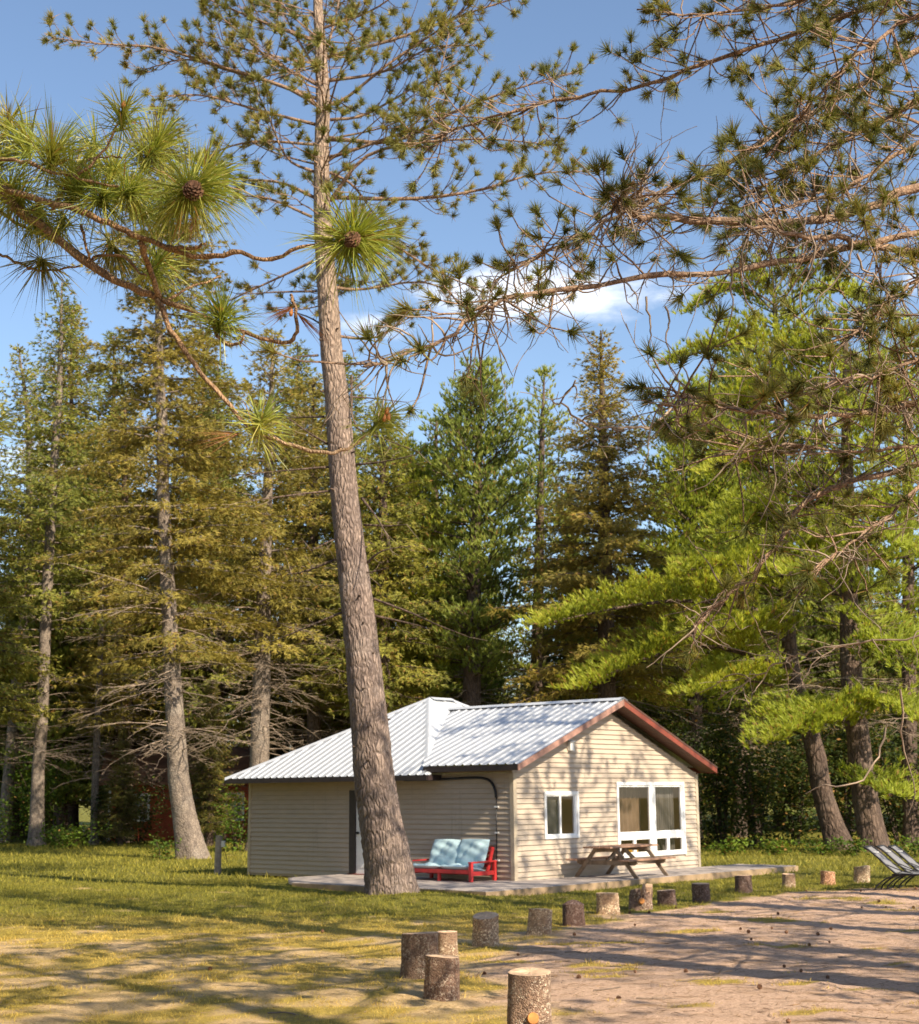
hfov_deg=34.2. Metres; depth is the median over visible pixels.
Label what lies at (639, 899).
log stump
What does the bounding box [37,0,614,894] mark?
red pine
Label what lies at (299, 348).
spruce tree
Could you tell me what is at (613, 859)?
picnic table
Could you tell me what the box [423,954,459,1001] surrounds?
log stump
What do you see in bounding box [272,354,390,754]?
spruce tree
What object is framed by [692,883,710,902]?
log stump
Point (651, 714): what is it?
forest conifer
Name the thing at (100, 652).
spruce tree
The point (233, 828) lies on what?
leafy shrub
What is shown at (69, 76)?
sky
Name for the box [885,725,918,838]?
understorey bush
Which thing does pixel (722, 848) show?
shrub
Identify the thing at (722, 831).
understorey bush
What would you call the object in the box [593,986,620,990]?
fallen twig
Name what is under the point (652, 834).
window
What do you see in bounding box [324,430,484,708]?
white pine
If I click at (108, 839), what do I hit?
leafy shrub
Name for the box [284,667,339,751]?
forest conifer
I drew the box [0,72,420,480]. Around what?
red pine
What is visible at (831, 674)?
forest conifer
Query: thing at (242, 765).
red cabin
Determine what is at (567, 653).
forest conifer
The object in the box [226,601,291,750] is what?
forest conifer
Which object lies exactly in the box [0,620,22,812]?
forest conifer
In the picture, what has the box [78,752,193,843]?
leafy shrub
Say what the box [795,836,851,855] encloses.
shrub
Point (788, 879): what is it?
log stump
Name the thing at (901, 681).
forest conifer
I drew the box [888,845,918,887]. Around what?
folding lounger
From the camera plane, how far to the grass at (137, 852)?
26.05 m
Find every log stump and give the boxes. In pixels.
[400,932,438,978]
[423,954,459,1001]
[437,930,457,955]
[472,911,498,946]
[507,967,551,1023]
[526,908,551,934]
[562,899,585,925]
[596,892,619,914]
[628,883,652,910]
[657,889,676,905]
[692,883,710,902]
[734,875,752,893]
[782,873,795,887]
[820,871,835,884]
[853,865,869,882]
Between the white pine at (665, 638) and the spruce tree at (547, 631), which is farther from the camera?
the spruce tree at (547, 631)
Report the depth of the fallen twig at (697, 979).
14.99 m
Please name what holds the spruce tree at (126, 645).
on the ground at (625, 1009)
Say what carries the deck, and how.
on the ground at (625, 1009)
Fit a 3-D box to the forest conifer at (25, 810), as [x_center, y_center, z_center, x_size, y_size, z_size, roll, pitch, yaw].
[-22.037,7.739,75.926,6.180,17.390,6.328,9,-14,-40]
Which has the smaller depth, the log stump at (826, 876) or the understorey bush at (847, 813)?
the log stump at (826, 876)
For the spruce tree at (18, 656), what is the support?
on the ground at (625, 1009)
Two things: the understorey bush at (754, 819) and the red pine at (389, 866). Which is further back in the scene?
the understorey bush at (754, 819)
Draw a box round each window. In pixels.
[133,793,149,821]
[226,793,244,820]
[543,791,579,838]
[615,782,686,857]
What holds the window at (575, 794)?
in the cabin at (537, 790)
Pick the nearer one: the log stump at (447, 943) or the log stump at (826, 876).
the log stump at (447, 943)
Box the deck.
[288,864,797,895]
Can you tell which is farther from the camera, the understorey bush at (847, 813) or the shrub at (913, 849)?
the understorey bush at (847, 813)
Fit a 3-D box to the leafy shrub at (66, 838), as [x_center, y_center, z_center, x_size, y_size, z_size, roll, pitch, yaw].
[-14.544,12.066,55.858,3.582,1.178,3.117,-1,-11,0]
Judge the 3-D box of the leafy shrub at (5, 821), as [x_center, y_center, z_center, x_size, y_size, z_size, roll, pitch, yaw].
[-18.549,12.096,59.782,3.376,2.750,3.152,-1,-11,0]
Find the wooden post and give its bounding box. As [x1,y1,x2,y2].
[214,835,226,874]
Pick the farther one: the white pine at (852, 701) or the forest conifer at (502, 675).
the forest conifer at (502, 675)
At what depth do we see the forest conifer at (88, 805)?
74.20 m
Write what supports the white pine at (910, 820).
on the ground at (625, 1009)
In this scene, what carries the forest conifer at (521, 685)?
on the ground at (625, 1009)
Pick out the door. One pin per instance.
(359, 857)
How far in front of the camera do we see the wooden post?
36.22 m
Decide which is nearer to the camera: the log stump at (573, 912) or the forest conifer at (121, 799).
the log stump at (573, 912)
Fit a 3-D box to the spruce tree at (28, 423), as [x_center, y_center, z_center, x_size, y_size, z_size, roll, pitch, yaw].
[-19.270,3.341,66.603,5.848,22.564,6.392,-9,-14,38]
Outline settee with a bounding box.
[412,839,496,881]
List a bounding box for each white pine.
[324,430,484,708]
[363,410,507,694]
[388,350,560,705]
[488,362,593,701]
[510,244,909,850]
[611,372,781,839]
[655,338,828,836]
[738,279,918,852]
[815,307,918,845]
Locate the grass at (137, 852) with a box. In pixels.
[0,835,918,1023]
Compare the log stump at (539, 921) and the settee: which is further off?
the settee
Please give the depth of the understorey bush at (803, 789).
51.75 m
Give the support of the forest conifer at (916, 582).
on the ground at (625, 1009)
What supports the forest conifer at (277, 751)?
on the ground at (625, 1009)
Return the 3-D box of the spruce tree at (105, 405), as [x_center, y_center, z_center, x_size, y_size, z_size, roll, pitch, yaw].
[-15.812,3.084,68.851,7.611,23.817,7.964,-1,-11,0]
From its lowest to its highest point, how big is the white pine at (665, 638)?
20.678 m
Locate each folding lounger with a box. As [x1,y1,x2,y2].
[863,845,918,890]
[876,845,918,888]
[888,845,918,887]
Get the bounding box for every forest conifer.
[0,471,153,841]
[0,498,79,834]
[0,519,105,837]
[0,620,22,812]
[45,805,52,828]
[79,579,163,809]
[81,803,105,828]
[95,727,147,845]
[99,629,248,805]
[172,679,247,846]
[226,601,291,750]
[241,621,306,759]
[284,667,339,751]
[416,618,496,704]
[446,570,531,704]
[481,576,526,703]
[507,576,647,704]
[509,626,554,699]
[616,550,757,805]
[681,651,796,818]
[686,613,808,831]
[760,591,819,827]
[763,570,918,831]
[771,483,901,818]
[864,575,918,770]
[868,570,918,822]
[873,573,901,679]
[879,561,918,801]
[914,558,918,686]
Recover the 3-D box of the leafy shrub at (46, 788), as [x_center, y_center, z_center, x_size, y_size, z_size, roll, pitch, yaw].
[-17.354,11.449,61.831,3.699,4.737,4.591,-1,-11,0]
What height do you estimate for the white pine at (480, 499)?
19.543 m
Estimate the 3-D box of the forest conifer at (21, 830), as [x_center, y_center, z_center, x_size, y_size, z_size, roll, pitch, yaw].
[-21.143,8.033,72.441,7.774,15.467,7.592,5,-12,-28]
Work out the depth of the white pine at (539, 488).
64.81 m
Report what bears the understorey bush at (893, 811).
on the ground at (625, 1009)
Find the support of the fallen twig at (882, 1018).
on the ground at (625, 1009)
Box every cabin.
[99,747,249,840]
[224,697,717,880]
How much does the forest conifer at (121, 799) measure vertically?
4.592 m
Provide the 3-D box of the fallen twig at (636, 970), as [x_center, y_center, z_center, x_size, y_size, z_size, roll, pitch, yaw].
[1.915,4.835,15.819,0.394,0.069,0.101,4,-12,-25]
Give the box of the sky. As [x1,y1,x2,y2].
[0,0,918,728]
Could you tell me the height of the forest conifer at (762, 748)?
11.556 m
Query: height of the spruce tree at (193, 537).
25.168 m
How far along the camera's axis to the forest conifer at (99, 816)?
84.32 m
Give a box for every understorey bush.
[654,698,717,843]
[660,685,769,846]
[706,709,805,849]
[742,710,842,845]
[764,687,893,840]
[820,705,918,842]
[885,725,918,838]
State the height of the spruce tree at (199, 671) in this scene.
20.429 m
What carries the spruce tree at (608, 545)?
on the ground at (625, 1009)
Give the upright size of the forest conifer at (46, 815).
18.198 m
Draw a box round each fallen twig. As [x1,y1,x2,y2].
[268,1012,307,1015]
[565,949,589,952]
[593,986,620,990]
[622,965,656,971]
[636,997,676,999]
[675,976,721,981]
[708,968,732,974]
[852,1015,918,1023]
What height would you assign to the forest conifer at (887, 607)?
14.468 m
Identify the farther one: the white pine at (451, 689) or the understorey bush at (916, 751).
the white pine at (451, 689)
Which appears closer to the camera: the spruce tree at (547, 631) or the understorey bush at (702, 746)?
the understorey bush at (702, 746)
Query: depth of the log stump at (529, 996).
11.60 m
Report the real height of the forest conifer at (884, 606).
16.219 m
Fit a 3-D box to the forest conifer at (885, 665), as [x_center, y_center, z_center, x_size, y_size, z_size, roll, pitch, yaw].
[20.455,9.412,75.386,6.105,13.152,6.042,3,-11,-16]
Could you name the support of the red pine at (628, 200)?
on the ground at (625, 1009)
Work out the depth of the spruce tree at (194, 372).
66.41 m
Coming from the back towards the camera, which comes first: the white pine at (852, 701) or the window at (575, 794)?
the white pine at (852, 701)
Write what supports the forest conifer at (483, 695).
on the ground at (625, 1009)
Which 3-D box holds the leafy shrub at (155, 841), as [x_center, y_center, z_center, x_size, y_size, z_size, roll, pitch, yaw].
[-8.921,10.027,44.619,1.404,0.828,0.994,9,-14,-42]
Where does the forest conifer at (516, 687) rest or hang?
on the ground at (625, 1009)
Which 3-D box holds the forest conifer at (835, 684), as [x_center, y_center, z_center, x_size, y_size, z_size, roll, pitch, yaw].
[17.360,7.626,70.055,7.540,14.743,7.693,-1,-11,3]
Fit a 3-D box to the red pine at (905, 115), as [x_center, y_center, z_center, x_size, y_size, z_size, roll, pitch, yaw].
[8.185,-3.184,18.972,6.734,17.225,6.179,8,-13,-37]
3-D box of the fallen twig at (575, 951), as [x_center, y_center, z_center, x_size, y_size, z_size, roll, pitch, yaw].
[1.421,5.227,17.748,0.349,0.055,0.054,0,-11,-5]
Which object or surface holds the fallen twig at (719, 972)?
on the ground at (625, 1009)
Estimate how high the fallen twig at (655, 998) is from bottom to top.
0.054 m
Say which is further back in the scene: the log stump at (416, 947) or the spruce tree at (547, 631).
the spruce tree at (547, 631)
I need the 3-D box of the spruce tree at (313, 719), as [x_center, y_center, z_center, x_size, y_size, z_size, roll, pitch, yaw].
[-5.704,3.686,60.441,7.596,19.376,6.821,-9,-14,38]
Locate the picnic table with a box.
[566,844,675,878]
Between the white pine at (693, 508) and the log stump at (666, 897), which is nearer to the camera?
the log stump at (666, 897)
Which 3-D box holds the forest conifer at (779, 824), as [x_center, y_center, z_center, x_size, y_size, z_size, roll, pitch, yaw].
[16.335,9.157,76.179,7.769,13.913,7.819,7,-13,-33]
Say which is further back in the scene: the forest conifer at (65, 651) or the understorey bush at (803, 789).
the forest conifer at (65, 651)
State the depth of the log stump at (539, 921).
20.04 m
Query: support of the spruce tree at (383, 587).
on the ground at (625, 1009)
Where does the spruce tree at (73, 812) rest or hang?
on the ground at (625, 1009)
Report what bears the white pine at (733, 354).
on the ground at (625, 1009)
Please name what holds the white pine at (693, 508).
on the ground at (625, 1009)
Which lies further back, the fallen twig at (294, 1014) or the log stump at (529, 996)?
the fallen twig at (294, 1014)
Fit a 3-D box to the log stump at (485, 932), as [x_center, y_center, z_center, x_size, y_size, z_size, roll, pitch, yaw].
[0.322,5.233,18.689,0.344,0.444,0.376,-3,-16,13]
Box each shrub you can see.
[0,730,88,843]
[0,780,29,845]
[27,818,120,848]
[72,777,143,844]
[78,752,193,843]
[138,833,186,860]
[196,785,243,842]
[208,784,248,851]
[702,836,755,855]
[744,835,803,854]
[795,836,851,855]
[824,835,872,856]
[890,834,918,857]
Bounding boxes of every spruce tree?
[0,279,138,846]
[0,303,134,838]
[0,343,82,841]
[0,374,64,787]
[30,98,297,858]
[30,329,187,839]
[46,530,164,844]
[47,397,200,842]
[124,363,303,842]
[130,326,284,836]
[178,321,345,851]
[228,369,361,746]
[231,339,339,758]
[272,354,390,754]
[286,400,467,736]
[480,323,707,736]
[508,482,622,703]
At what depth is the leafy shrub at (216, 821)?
58.89 m
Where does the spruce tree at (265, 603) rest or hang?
on the ground at (625, 1009)
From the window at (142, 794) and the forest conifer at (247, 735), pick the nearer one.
the window at (142, 794)
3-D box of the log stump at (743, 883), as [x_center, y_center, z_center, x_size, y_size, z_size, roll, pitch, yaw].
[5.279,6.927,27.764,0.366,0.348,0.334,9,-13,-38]
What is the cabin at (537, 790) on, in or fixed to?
on the ground at (625, 1009)
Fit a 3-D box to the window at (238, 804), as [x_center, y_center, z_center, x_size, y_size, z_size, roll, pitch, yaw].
[-9.778,12.839,64.979,0.800,1.200,0.026,1,-11,-7]
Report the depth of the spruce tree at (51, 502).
60.67 m
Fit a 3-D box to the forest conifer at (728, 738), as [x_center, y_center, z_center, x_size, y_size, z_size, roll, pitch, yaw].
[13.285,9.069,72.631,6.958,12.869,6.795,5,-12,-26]
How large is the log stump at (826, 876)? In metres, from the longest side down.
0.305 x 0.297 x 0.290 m
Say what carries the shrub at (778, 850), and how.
on the ground at (625, 1009)
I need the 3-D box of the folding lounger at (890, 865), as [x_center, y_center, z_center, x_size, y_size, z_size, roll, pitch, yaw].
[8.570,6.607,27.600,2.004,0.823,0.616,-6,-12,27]
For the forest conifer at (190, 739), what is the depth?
71.20 m
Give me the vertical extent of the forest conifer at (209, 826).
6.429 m
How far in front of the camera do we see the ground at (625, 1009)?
17.10 m
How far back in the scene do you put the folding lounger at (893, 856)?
28.63 m
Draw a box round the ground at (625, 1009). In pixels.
[0,803,918,1023]
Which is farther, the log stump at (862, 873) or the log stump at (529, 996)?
the log stump at (862, 873)
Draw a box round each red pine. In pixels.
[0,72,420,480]
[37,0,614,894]
[252,0,918,814]
[831,28,918,367]
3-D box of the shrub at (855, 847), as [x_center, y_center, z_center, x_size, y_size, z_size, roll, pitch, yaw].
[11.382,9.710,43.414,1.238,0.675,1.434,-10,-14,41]
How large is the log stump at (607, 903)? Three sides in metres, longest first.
0.375 x 0.351 x 0.350 m
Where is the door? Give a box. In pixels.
[356,802,363,873]

